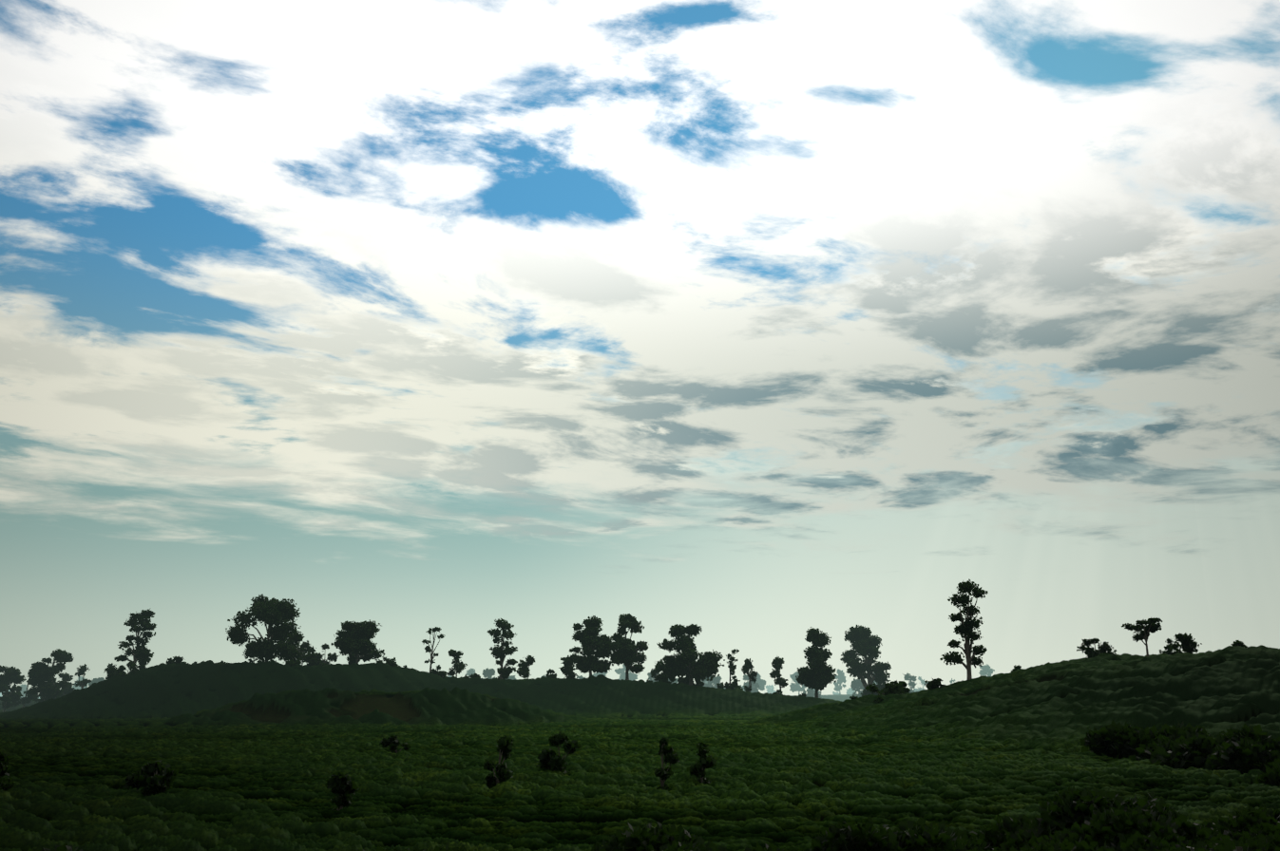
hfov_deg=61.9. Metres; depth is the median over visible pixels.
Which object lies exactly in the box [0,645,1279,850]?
terrain ground
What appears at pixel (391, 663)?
ridge bush
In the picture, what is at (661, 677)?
ridge bush
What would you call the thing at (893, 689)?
ridge bush
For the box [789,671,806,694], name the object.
tree
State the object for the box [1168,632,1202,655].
bush
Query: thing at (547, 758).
field tree
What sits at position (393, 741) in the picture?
field tree
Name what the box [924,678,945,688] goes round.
ridge bush
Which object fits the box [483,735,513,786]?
field tree
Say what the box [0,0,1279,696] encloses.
sky
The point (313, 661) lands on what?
ridge bush
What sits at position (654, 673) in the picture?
ridge tree
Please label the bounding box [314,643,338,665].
ridge tree
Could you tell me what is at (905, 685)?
ridge bush
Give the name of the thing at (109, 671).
ridge bush
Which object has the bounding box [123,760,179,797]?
field tree
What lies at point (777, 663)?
ridge tree
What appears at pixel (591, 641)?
ridge tree
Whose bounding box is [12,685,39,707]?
bush
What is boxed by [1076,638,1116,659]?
bush
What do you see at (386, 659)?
ridge bush
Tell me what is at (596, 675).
bush
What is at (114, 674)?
ridge bush
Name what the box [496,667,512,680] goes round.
ridge bush
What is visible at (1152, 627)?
ridge tree
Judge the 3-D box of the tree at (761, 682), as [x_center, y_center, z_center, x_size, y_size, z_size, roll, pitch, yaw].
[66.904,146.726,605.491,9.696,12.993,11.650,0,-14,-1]
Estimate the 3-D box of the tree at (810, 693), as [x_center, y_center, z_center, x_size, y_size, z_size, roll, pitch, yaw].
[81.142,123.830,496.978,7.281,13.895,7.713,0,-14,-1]
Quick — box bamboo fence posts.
[1235,846,1242,850]
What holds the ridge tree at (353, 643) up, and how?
on the terrain ground
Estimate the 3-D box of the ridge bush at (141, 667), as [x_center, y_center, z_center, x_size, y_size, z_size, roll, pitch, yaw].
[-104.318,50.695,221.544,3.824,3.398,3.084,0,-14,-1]
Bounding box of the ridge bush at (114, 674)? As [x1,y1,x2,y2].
[109,668,123,678]
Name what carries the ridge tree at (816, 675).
on the terrain ground
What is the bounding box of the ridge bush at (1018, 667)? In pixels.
[1011,665,1021,671]
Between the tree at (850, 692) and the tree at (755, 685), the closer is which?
the tree at (755, 685)
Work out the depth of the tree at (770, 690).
843.90 m
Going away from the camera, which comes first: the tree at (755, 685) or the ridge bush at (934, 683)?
the ridge bush at (934, 683)
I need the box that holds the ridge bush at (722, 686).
[716,682,729,688]
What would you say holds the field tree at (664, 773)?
on the terrain ground
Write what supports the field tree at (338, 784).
on the terrain ground
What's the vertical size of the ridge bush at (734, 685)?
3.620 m
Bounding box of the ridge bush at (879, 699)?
[871,695,883,703]
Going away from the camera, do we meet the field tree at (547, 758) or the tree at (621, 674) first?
the field tree at (547, 758)
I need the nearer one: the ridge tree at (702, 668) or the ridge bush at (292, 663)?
the ridge bush at (292, 663)
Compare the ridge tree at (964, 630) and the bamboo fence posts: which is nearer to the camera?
the bamboo fence posts
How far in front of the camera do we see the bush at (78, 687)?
582.06 m
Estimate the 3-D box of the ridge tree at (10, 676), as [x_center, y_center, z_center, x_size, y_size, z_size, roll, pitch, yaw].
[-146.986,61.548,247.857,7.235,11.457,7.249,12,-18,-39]
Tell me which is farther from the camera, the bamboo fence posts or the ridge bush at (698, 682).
the ridge bush at (698, 682)
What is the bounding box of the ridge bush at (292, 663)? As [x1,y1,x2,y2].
[285,660,300,666]
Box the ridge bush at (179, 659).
[166,655,185,664]
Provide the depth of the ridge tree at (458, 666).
232.03 m
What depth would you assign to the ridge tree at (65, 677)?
257.45 m
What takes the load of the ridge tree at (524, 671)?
on the terrain ground
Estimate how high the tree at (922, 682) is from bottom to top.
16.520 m
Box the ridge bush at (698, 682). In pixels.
[692,677,704,686]
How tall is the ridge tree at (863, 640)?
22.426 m
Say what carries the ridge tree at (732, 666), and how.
on the terrain ground
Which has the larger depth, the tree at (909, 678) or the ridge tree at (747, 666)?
the tree at (909, 678)
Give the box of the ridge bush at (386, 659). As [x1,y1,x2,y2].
[376,657,389,664]
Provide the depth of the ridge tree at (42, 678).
241.54 m
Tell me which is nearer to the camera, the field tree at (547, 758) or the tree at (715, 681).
the field tree at (547, 758)
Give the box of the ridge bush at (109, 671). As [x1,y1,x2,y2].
[104,667,126,679]
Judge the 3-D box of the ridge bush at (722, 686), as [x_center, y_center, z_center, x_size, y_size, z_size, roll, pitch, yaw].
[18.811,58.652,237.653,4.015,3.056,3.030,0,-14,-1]
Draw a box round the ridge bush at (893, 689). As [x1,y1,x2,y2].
[865,681,903,695]
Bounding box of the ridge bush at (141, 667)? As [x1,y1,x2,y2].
[129,662,145,672]
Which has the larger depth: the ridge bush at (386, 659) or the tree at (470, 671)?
the tree at (470, 671)
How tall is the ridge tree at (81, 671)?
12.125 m
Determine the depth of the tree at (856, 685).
481.13 m
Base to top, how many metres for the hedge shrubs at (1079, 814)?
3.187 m
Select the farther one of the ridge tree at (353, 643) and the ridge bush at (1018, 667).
the ridge tree at (353, 643)
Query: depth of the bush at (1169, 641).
140.97 m
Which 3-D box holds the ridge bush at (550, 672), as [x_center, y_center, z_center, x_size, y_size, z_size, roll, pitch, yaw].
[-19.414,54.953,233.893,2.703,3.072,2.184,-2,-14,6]
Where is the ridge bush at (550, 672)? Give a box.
[545,668,556,678]
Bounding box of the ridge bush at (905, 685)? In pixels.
[878,680,910,695]
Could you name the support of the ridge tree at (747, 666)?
on the terrain ground
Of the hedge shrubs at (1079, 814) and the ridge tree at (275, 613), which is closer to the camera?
the hedge shrubs at (1079, 814)
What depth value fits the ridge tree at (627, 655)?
234.73 m
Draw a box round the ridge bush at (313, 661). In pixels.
[304,651,323,666]
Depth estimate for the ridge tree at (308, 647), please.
229.34 m
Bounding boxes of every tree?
[0,665,26,712]
[0,751,17,791]
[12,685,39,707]
[19,685,28,698]
[26,649,73,703]
[57,672,75,697]
[63,664,91,694]
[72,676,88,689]
[88,677,104,686]
[114,609,156,669]
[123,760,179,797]
[225,593,306,664]
[298,640,316,666]
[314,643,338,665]
[324,771,358,811]
[330,619,385,664]
[379,735,411,753]
[421,627,445,671]
[447,649,467,677]
[466,668,475,675]
[481,668,495,679]
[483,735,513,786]
[487,617,517,679]
[515,655,535,679]
[535,731,581,774]
[558,657,577,679]
[567,615,613,676]
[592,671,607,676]
[608,613,649,680]
[614,665,637,681]
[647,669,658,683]
[649,661,660,682]
[653,737,679,790]
[654,624,725,686]
[687,742,716,783]
[700,675,722,688]
[725,649,739,686]
[739,674,760,692]
[741,658,757,692]
[752,672,766,690]
[764,685,775,693]
[769,656,788,695]
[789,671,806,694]
[795,627,836,698]
[806,687,821,698]
[833,668,846,694]
[840,625,891,696]
[846,687,855,694]
[850,678,864,698]
[903,673,917,692]
[913,676,928,691]
[939,578,988,680]
[978,664,994,676]
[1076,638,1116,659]
[1121,617,1162,656]
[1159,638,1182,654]
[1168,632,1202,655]
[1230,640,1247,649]
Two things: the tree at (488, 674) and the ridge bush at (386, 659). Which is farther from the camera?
the tree at (488, 674)
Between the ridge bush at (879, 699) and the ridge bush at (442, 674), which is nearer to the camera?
the ridge bush at (879, 699)
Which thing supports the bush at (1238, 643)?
on the terrain ground
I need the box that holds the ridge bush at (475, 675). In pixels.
[463,672,480,678]
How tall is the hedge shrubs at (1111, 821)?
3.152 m
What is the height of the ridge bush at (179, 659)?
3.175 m
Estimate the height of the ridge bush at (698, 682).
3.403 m
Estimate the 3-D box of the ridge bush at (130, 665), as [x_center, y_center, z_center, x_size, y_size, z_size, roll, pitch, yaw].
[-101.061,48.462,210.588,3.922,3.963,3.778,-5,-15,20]
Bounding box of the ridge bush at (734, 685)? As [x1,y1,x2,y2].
[728,678,743,689]
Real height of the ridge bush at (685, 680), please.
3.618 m
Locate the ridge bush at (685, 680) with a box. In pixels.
[677,676,696,686]
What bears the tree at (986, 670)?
on the terrain ground
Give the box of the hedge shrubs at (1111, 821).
[28,720,1279,850]
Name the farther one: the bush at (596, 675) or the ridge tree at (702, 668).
the bush at (596, 675)
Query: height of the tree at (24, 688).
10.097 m
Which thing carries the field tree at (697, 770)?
on the terrain ground
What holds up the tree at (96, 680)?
on the terrain ground
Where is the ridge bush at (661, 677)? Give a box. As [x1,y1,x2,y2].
[655,672,676,684]
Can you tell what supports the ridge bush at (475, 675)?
on the terrain ground
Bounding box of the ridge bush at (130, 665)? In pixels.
[118,661,137,677]
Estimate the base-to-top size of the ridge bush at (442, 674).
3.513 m
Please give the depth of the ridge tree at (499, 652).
230.74 m
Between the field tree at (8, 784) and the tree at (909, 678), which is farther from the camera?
the tree at (909, 678)
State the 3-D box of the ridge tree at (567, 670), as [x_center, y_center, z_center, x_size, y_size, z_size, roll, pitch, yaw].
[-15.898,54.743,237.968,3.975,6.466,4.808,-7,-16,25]
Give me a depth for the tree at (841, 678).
627.84 m
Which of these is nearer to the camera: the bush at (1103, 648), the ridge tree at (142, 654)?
the bush at (1103, 648)
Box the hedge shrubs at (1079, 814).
[922,739,1251,850]
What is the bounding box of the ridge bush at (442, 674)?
[429,665,446,678]
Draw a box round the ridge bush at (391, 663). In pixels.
[386,657,397,668]
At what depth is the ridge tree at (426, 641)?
230.53 m

